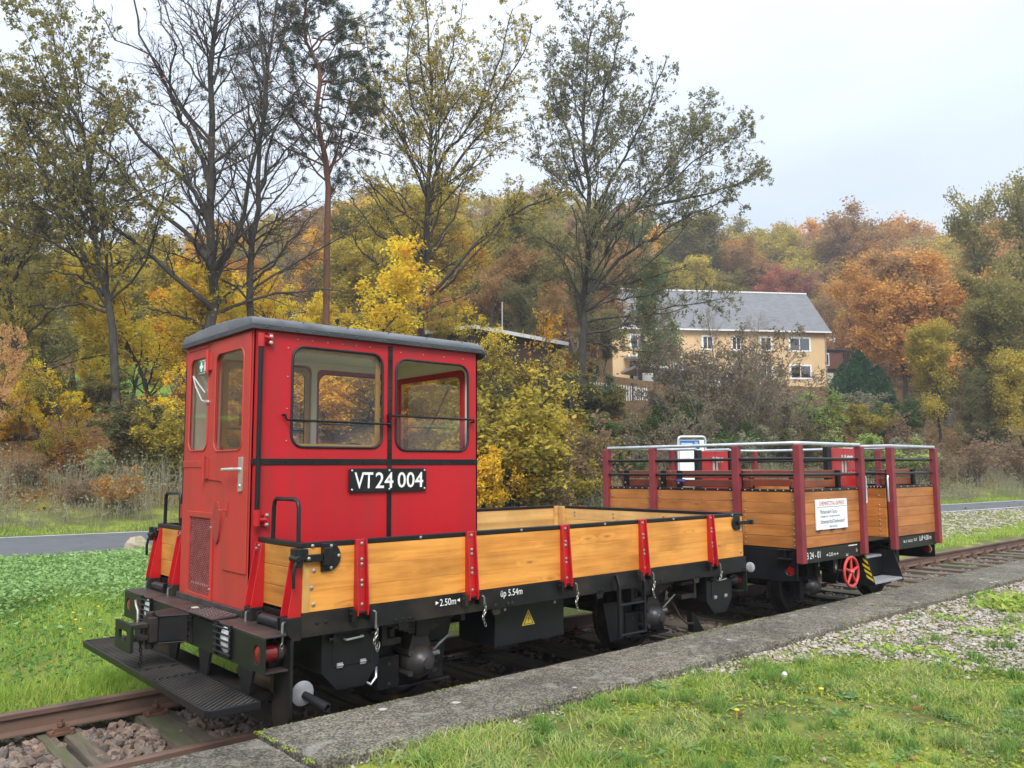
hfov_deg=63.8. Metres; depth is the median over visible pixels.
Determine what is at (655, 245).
forest tree
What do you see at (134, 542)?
boulder
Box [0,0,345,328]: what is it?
oak tree
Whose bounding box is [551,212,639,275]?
forest tree
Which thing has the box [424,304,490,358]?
maple tree
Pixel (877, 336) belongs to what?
deciduous tree
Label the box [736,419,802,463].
leafy shrub
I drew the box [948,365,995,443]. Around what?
deciduous tree
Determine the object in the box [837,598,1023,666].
gravel creepers
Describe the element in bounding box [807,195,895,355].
forest tree
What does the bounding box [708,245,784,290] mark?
forest tree
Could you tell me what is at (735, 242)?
forest tree
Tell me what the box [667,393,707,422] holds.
leafy shrub
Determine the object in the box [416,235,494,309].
forest tree
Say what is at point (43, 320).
deciduous tree
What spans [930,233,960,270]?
forest tree
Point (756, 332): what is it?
bare sapling
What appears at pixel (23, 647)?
field weeds
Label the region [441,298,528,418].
maple tree
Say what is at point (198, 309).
maple tree
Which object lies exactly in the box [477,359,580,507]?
leafy shrub
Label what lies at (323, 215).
forest tree
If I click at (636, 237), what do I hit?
forest tree
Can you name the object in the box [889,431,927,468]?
leafy shrub
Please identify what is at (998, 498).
road verge
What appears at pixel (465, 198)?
forest tree
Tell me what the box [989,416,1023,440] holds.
leafy shrub
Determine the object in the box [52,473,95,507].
dry shrub
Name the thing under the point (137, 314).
deciduous tree
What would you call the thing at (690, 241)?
forest tree
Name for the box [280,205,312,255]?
forest tree
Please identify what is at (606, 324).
deciduous tree
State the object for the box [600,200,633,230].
forest tree
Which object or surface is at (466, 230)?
forest tree
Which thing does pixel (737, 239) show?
forest tree
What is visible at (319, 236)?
forest tree
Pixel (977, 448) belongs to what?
dry shrub
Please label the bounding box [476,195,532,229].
forest tree
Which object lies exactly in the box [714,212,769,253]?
forest tree
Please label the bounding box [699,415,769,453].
leafy shrub
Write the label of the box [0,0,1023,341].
sky
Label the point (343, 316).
maple tree
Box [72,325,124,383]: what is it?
deciduous tree
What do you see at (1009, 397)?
deciduous tree
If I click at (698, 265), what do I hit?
forest tree
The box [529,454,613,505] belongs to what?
leafy shrub
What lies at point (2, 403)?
leafy shrub
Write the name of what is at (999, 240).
forest tree
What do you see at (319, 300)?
maple tree
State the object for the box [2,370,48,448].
maple tree
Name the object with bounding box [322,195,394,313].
forest tree
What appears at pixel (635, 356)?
bare sapling
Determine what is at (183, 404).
leafy shrub
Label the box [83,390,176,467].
leafy shrub
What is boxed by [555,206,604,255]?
forest tree
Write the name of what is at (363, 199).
forest tree
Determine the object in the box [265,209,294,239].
forest tree
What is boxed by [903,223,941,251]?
forest tree
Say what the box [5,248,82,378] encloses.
deciduous tree
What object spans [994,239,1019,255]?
forest tree
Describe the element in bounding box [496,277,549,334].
deciduous tree
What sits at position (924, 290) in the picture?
forest tree
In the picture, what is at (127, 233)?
forest tree
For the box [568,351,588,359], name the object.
leafy shrub
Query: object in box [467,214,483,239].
forest tree
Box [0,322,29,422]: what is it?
maple tree
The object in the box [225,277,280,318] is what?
maple tree
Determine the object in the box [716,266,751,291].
forest tree
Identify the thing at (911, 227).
forest tree
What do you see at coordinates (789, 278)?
forest tree
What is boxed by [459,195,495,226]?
forest tree
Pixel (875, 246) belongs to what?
forest tree
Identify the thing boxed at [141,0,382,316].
oak tree
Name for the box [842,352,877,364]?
forest tree
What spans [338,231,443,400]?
maple tree
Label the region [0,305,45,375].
deciduous tree
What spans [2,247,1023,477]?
undergrowth
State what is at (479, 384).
leafy shrub
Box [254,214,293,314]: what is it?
forest tree
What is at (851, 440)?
dry shrub
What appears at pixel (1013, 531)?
verge grass
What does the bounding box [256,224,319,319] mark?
forest tree
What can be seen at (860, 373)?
conifer
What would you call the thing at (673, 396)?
leafy shrub
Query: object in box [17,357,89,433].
maple tree
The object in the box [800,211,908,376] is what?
forest tree
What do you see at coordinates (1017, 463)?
dry shrub
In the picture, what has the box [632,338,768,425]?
willow bush
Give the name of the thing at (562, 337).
forest tree
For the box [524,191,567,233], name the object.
forest tree
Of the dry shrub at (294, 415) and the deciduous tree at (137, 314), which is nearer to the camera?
the dry shrub at (294, 415)
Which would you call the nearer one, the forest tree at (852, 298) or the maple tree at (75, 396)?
the maple tree at (75, 396)
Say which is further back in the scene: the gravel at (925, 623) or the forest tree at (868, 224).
the forest tree at (868, 224)
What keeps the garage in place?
on the ground at (158, 516)
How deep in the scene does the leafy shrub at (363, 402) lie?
33.54 m
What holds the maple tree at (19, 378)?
on the ground at (158, 516)
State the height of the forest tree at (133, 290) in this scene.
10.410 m
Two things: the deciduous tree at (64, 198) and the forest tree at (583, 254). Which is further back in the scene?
the forest tree at (583, 254)
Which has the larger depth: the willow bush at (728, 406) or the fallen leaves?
the willow bush at (728, 406)
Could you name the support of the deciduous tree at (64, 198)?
on the ground at (158, 516)
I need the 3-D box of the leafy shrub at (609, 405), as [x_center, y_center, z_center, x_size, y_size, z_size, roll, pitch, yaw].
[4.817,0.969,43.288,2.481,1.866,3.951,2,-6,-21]
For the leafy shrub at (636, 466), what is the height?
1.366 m
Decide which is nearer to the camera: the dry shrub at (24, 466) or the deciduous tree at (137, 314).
the dry shrub at (24, 466)
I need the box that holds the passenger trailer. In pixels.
[602,441,942,612]
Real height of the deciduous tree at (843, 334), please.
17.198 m
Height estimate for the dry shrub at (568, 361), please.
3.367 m
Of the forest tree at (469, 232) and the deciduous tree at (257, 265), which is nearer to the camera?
the deciduous tree at (257, 265)
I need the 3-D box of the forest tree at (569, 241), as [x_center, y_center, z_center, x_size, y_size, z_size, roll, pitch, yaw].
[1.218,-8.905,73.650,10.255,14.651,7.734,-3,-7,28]
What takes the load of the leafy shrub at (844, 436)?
on the ground at (158, 516)
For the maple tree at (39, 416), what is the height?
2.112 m
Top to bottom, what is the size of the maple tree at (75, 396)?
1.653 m
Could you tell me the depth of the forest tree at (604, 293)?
68.80 m
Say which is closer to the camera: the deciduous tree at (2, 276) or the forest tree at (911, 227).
the deciduous tree at (2, 276)
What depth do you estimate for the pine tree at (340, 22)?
35.68 m
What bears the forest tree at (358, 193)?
on the ground at (158, 516)
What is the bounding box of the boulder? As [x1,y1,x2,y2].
[124,536,150,552]
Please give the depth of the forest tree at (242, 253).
69.56 m
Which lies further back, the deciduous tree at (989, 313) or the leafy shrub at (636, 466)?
the deciduous tree at (989, 313)
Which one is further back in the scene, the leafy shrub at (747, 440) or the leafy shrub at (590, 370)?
the leafy shrub at (590, 370)
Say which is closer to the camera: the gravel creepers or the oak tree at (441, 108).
the gravel creepers
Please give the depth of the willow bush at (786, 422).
37.42 m
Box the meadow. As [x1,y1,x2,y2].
[1,356,365,412]
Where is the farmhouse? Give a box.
[591,287,831,386]
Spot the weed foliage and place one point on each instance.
(172, 482)
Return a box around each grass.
[0,549,590,710]
[0,648,237,742]
[342,588,1023,767]
[929,519,1023,550]
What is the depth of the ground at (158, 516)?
7.19 m
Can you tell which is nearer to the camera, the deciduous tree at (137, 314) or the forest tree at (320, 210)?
the deciduous tree at (137, 314)
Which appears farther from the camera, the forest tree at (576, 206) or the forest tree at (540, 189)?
the forest tree at (540, 189)
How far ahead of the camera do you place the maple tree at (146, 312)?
43.21 m
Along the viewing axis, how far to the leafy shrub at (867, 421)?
46.32 m
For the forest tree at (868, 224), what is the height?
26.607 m
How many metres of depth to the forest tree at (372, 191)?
160.87 m
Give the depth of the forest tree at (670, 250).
131.18 m
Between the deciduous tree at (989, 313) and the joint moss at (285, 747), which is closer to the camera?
the joint moss at (285, 747)
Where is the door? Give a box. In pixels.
[208,331,252,574]
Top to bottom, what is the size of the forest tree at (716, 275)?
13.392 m
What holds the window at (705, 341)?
in the farmhouse
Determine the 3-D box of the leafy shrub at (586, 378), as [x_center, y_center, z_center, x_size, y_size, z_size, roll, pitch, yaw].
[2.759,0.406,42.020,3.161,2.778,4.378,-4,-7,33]
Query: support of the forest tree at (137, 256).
on the ground at (158, 516)
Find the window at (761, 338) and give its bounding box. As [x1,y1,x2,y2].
[759,336,772,350]
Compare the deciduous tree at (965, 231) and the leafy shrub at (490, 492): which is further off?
the deciduous tree at (965, 231)
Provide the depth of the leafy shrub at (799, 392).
60.33 m
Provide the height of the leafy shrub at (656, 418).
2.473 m
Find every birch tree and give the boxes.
[261,213,280,309]
[356,197,379,305]
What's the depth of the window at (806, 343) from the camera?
87.54 m
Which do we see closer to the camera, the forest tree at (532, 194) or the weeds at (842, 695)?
the weeds at (842, 695)
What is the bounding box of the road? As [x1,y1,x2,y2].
[0,500,1023,557]
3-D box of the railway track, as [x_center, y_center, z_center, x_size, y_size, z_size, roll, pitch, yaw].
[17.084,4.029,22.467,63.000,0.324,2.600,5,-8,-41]
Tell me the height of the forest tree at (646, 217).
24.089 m
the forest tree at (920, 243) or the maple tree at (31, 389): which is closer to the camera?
the maple tree at (31, 389)
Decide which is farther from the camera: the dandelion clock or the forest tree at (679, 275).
the forest tree at (679, 275)
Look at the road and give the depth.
16.90 m
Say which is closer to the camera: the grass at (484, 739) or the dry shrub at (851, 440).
the grass at (484, 739)
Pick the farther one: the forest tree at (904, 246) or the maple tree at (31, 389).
the forest tree at (904, 246)
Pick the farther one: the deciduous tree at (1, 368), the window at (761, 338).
the window at (761, 338)
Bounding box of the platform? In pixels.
[130,560,1023,767]
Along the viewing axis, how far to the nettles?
10.73 m
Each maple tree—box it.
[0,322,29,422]
[0,368,27,412]
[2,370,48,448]
[5,380,59,438]
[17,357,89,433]
[40,240,185,409]
[54,391,103,438]
[72,358,129,403]
[87,293,194,402]
[103,251,239,396]
[138,359,185,408]
[148,260,254,384]
[149,397,180,423]
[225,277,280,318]
[228,266,304,388]
[290,290,344,326]
[292,303,357,390]
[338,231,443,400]
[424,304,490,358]
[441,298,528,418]
[473,324,515,380]
[514,307,565,407]
[541,348,598,435]
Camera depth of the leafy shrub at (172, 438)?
24.38 m
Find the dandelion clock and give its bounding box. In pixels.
[780,671,786,694]
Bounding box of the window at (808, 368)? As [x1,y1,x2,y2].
[789,364,811,378]
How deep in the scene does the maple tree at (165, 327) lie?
40.73 m
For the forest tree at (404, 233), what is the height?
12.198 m
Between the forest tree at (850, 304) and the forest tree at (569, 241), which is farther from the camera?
the forest tree at (850, 304)
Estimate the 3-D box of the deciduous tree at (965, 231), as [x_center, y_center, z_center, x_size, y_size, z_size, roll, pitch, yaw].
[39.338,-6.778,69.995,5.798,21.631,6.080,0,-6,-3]
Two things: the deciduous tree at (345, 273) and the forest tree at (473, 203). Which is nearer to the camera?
the deciduous tree at (345, 273)
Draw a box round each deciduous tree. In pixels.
[0,0,243,410]
[0,52,139,381]
[0,216,76,377]
[0,281,17,376]
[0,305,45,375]
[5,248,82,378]
[62,236,134,380]
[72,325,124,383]
[83,272,149,368]
[129,249,206,385]
[216,254,299,319]
[318,233,375,328]
[356,241,416,331]
[411,279,470,333]
[460,233,550,327]
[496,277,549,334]
[532,280,566,337]
[563,253,629,376]
[596,322,618,373]
[630,255,686,381]
[813,257,946,409]
[814,245,920,360]
[827,265,885,378]
[861,243,1021,427]
[900,315,962,450]
[936,263,1023,445]
[942,181,1010,429]
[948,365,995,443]
[951,276,1023,446]
[978,167,1023,421]
[984,343,1023,466]
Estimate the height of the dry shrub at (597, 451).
3.282 m
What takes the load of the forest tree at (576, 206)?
on the ground at (158, 516)
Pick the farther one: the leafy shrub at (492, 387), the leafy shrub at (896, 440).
the leafy shrub at (896, 440)
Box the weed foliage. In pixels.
[0,436,1023,528]
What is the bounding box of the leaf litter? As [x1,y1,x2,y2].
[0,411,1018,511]
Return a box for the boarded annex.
[826,349,845,385]
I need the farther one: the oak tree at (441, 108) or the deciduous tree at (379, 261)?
the deciduous tree at (379, 261)
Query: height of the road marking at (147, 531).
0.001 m
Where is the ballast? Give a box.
[0,547,1023,767]
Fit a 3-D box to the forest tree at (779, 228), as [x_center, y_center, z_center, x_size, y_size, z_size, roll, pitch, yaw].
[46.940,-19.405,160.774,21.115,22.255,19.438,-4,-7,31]
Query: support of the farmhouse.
on the ground at (158, 516)
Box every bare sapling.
[621,324,648,389]
[643,295,698,388]
[695,305,728,363]
[740,309,778,370]
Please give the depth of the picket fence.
54.48 m
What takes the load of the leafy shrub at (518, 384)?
on the ground at (158, 516)
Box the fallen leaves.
[418,580,1023,767]
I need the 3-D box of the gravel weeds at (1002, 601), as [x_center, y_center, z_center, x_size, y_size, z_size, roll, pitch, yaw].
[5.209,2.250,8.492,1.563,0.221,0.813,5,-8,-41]
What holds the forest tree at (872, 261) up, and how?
on the ground at (158, 516)
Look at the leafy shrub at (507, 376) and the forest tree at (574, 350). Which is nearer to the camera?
the leafy shrub at (507, 376)
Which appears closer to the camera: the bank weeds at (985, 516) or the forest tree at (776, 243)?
the bank weeds at (985, 516)
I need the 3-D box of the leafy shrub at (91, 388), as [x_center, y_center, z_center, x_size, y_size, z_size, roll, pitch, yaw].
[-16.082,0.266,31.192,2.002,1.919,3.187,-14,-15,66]
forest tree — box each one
[48,266,74,319]
[78,232,149,364]
[115,236,154,307]
[121,229,143,239]
[122,232,228,321]
[165,228,241,284]
[180,230,205,254]
[204,219,229,237]
[204,227,293,295]
[204,233,256,318]
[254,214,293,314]
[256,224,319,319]
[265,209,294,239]
[279,217,323,297]
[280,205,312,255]
[288,213,360,305]
[289,224,330,299]
[307,202,324,230]
[308,194,384,323]
[310,208,338,251]
[318,203,385,329]
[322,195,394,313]
[331,195,375,315]
[339,178,430,312]
[347,193,398,221]
[354,180,379,204]
[358,183,397,195]
[372,206,538,324]
[397,181,475,317]
[409,175,443,193]
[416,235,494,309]
[448,191,487,226]
[451,193,557,330]
[452,226,543,329]
[454,191,482,217]
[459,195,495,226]
[459,213,487,322]
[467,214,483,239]
[475,191,516,215]
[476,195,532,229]
[485,204,584,336]
[494,182,559,220]
[512,181,566,199]
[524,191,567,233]
[526,255,603,349]
[531,260,577,349]
[537,197,572,222]
[539,251,623,354]
[548,232,653,358]
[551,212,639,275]
[554,194,607,263]
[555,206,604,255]
[556,239,627,351]
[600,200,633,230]
[606,214,670,286]
[609,195,638,217]
[617,241,643,287]
[630,207,659,223]
[632,214,674,258]
[633,255,702,289]
[655,226,721,290]
[657,205,736,290]
[672,252,721,289]
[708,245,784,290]
[708,270,747,290]
[711,227,789,288]
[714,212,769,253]
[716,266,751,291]
[719,232,793,289]
[722,231,781,291]
[725,234,759,264]
[741,218,795,256]
[753,225,806,289]
[753,262,792,292]
[769,266,821,294]
[770,215,848,355]
[779,234,864,361]
[786,219,898,303]
[796,223,832,261]
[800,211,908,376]
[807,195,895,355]
[808,278,845,345]
[817,212,916,348]
[824,226,907,366]
[826,249,968,419]
[827,280,876,354]
[834,235,917,252]
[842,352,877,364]
[843,277,933,395]
[865,215,938,271]
[875,274,1006,393]
[878,210,911,252]
[889,234,935,251]
[900,226,947,244]
[902,219,939,242]
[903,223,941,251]
[915,210,1018,287]
[918,231,989,283]
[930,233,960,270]
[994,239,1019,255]
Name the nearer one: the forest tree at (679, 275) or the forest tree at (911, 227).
the forest tree at (679, 275)
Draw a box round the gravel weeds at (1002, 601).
[968,589,1023,613]
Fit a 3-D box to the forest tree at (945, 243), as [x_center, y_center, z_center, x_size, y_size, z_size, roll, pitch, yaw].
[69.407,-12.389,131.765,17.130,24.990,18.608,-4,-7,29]
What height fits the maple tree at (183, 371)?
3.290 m
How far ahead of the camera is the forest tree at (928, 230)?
176.07 m
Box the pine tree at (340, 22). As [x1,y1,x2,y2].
[184,0,409,379]
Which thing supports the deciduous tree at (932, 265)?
on the ground at (158, 516)
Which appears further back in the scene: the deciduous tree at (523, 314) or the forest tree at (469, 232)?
the forest tree at (469, 232)
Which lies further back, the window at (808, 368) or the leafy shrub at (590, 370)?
the window at (808, 368)
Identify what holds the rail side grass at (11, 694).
on the ground at (158, 516)
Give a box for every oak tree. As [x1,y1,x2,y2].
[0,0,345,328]
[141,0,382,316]
[316,0,577,336]
[508,0,774,418]
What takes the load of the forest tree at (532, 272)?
on the ground at (158, 516)
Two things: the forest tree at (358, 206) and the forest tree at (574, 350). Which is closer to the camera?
the forest tree at (574, 350)
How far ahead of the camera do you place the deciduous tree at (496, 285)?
59.33 m
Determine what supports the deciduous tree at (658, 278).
on the ground at (158, 516)
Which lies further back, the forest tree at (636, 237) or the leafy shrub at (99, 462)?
the forest tree at (636, 237)
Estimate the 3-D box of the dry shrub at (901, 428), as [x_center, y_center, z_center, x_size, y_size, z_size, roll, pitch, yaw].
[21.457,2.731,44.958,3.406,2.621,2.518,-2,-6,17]
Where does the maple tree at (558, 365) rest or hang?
on the ground at (158, 516)
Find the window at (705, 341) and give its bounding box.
[701,335,713,349]
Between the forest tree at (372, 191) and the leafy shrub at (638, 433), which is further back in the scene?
the forest tree at (372, 191)
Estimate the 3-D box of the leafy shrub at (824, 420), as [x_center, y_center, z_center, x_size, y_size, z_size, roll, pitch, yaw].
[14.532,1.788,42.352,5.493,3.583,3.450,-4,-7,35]
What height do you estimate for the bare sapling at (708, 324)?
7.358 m
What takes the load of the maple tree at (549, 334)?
on the ground at (158, 516)
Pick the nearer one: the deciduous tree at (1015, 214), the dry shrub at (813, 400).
the dry shrub at (813, 400)
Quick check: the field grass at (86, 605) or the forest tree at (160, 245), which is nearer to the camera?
the field grass at (86, 605)
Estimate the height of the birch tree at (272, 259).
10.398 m
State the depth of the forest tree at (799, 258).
135.21 m
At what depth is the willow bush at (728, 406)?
35.79 m
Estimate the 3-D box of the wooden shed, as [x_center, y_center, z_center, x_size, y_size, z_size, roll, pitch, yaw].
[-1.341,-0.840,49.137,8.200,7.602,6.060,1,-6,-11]
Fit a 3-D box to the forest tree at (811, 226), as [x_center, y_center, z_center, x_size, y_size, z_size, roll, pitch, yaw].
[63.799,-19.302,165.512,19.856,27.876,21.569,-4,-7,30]
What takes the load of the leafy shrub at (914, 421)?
on the ground at (158, 516)
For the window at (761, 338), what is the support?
in the farmhouse
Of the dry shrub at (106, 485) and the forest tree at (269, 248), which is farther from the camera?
the forest tree at (269, 248)
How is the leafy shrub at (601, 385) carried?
on the ground at (158, 516)
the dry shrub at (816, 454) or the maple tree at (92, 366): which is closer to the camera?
the maple tree at (92, 366)
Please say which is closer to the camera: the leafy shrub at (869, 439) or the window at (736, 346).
the leafy shrub at (869, 439)
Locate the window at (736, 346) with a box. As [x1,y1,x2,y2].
[731,335,741,350]
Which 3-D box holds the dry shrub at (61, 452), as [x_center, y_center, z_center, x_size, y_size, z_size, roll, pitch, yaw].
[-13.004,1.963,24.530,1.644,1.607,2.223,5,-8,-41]
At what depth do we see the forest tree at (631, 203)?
177.71 m
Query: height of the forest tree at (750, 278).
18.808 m
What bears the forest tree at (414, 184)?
on the ground at (158, 516)
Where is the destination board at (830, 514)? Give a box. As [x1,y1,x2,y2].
[814,498,847,530]
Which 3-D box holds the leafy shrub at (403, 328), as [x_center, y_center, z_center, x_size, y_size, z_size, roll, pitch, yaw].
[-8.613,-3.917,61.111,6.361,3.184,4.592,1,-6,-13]
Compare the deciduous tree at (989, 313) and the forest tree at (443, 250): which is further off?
the forest tree at (443, 250)
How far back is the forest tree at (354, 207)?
82.10 m
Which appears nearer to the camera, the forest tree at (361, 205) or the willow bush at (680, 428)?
the willow bush at (680, 428)
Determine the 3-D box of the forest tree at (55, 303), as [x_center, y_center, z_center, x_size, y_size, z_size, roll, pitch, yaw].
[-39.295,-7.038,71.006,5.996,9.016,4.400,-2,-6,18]
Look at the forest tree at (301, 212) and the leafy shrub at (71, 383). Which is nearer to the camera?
the leafy shrub at (71, 383)
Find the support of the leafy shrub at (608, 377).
on the ground at (158, 516)
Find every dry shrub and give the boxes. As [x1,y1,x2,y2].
[8,454,45,486]
[45,423,112,475]
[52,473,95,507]
[89,465,149,513]
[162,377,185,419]
[293,407,323,431]
[530,470,578,505]
[539,408,632,505]
[552,334,603,376]
[775,389,816,416]
[800,423,836,467]
[843,431,856,442]
[870,409,939,445]
[898,435,971,483]
[928,429,1009,486]
[966,426,1023,482]
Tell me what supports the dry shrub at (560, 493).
on the ground at (158, 516)
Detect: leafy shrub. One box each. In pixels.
[0,361,44,412]
[0,407,48,440]
[9,374,72,415]
[21,423,86,463]
[30,366,81,410]
[47,368,133,413]
[81,443,114,481]
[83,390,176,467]
[106,411,151,462]
[122,395,184,479]
[146,394,178,410]
[169,381,295,397]
[177,399,293,426]
[293,372,358,436]
[298,334,418,428]
[356,314,424,335]
[477,331,520,412]
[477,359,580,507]
[477,368,509,396]
[477,376,628,497]
[477,381,516,423]
[477,443,544,508]
[488,350,585,408]
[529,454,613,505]
[536,365,628,413]
[542,370,597,416]
[552,364,591,376]
[567,353,599,367]
[567,360,601,377]
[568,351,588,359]
[583,409,633,443]
[584,372,618,413]
[585,384,628,417]
[611,450,648,479]
[613,417,662,458]
[631,397,715,444]
[655,387,701,415]
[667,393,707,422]
[698,428,763,467]
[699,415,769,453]
[707,430,758,469]
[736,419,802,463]
[745,383,849,447]
[750,424,821,469]
[781,388,814,401]
[797,417,886,456]
[820,425,942,482]
[826,388,894,417]
[827,400,904,443]
[856,393,924,443]
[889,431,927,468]
[902,395,940,425]
[963,431,1019,451]
[982,416,1012,436]
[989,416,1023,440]
[1002,434,1022,455]
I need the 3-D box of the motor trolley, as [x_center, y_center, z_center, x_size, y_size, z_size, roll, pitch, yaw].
[-0.375,1.062,7.372,5.802,2.723,2.696,5,-8,-41]
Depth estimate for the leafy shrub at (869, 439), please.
35.38 m
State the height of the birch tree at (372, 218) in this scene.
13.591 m
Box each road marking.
[2,500,1019,537]
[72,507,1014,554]
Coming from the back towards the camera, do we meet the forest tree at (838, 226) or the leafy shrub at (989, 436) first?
the forest tree at (838, 226)
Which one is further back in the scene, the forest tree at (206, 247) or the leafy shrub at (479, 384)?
the forest tree at (206, 247)
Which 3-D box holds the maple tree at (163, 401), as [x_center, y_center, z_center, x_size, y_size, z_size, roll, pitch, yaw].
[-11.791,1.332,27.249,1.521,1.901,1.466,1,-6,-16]
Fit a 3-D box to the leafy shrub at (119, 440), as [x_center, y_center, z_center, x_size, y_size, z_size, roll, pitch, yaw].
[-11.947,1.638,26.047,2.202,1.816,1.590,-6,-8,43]
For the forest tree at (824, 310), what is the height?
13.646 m
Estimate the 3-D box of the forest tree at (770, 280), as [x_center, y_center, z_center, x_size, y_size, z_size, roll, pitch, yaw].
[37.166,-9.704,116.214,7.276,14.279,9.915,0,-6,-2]
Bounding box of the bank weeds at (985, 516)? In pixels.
[941,506,1023,532]
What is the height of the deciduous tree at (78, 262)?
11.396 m
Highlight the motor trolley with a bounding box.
[83,316,752,726]
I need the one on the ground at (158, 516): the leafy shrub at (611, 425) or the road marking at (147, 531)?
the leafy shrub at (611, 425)
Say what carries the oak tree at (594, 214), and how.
on the ground at (158, 516)
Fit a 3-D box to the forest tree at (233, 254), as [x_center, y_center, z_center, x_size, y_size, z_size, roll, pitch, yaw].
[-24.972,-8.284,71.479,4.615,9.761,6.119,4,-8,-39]
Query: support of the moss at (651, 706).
on the ground at (158, 516)
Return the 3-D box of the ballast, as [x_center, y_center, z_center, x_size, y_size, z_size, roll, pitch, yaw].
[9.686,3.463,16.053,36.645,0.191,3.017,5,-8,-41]
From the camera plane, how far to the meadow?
51.13 m
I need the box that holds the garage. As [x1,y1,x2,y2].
[621,364,736,389]
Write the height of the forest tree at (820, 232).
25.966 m
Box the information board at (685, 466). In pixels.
[677,436,706,479]
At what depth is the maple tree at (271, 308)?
41.43 m
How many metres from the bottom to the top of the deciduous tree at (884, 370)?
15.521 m
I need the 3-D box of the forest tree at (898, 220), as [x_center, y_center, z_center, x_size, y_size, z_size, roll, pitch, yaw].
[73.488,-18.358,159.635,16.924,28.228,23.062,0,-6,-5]
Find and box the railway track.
[0,538,1023,767]
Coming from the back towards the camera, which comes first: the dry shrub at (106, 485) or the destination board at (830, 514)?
the dry shrub at (106, 485)
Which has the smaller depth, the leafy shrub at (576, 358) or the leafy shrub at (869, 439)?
the leafy shrub at (869, 439)
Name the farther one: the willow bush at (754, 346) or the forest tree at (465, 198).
the forest tree at (465, 198)
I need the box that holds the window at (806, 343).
[788,337,810,351]
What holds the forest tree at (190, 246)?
on the ground at (158, 516)
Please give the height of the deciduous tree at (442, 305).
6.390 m
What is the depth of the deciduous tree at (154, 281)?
51.46 m
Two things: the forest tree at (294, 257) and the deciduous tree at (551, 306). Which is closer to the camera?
the deciduous tree at (551, 306)
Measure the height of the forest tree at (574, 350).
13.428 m
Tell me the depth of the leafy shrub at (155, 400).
33.09 m
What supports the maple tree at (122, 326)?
on the ground at (158, 516)
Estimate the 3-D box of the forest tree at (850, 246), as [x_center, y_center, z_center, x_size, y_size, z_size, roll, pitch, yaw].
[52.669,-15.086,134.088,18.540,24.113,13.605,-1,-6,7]
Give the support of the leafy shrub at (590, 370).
on the ground at (158, 516)
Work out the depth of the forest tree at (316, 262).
84.78 m
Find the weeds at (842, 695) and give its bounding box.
[372,604,1023,767]
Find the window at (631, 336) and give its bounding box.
[629,333,645,348]
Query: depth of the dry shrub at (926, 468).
37.67 m
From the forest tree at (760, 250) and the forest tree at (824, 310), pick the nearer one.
the forest tree at (824, 310)
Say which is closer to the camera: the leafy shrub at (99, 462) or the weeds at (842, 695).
the weeds at (842, 695)
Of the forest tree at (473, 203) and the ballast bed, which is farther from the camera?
the forest tree at (473, 203)
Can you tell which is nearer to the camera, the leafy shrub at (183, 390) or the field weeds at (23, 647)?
the field weeds at (23, 647)
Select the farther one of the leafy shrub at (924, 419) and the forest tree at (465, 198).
the forest tree at (465, 198)
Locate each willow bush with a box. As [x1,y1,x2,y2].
[613,401,727,470]
[629,326,794,448]
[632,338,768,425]
[682,318,824,429]
[725,362,837,438]
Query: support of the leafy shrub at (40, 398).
on the ground at (158, 516)
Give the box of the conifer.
[825,348,901,414]
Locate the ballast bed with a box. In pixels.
[0,710,230,767]
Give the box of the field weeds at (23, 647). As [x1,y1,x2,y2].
[0,587,212,686]
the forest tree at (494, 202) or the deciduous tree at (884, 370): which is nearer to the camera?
the deciduous tree at (884, 370)
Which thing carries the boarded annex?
on the ground at (158, 516)
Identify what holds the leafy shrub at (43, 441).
on the ground at (158, 516)
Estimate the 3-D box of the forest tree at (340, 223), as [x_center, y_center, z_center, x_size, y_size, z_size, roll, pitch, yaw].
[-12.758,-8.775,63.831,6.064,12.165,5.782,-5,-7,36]
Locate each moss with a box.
[254,563,1013,764]
[349,603,1023,767]
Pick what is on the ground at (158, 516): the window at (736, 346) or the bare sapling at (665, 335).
the bare sapling at (665, 335)
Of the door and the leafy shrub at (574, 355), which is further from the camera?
the leafy shrub at (574, 355)
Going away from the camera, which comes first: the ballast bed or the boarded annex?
the ballast bed
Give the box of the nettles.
[0,545,151,632]
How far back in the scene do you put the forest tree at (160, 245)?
64.63 m
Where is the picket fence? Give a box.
[591,381,647,400]
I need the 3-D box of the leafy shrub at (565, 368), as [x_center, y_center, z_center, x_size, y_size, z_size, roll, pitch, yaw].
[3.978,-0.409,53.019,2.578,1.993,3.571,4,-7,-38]
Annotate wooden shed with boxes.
[424,302,568,385]
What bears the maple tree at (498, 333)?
on the ground at (158, 516)
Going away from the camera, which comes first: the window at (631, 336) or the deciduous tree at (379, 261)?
the deciduous tree at (379, 261)
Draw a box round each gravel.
[351,581,1023,767]
[941,508,1023,538]
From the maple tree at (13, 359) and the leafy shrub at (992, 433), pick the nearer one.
the maple tree at (13, 359)
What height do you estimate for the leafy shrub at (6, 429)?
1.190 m
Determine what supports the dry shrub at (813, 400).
on the ground at (158, 516)
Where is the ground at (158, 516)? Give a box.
[0,258,1023,767]
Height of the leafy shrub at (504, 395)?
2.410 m
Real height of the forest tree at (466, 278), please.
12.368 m
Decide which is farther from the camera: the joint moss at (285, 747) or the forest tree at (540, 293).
the forest tree at (540, 293)
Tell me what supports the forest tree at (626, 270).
on the ground at (158, 516)
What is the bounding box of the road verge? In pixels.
[0,494,1023,536]

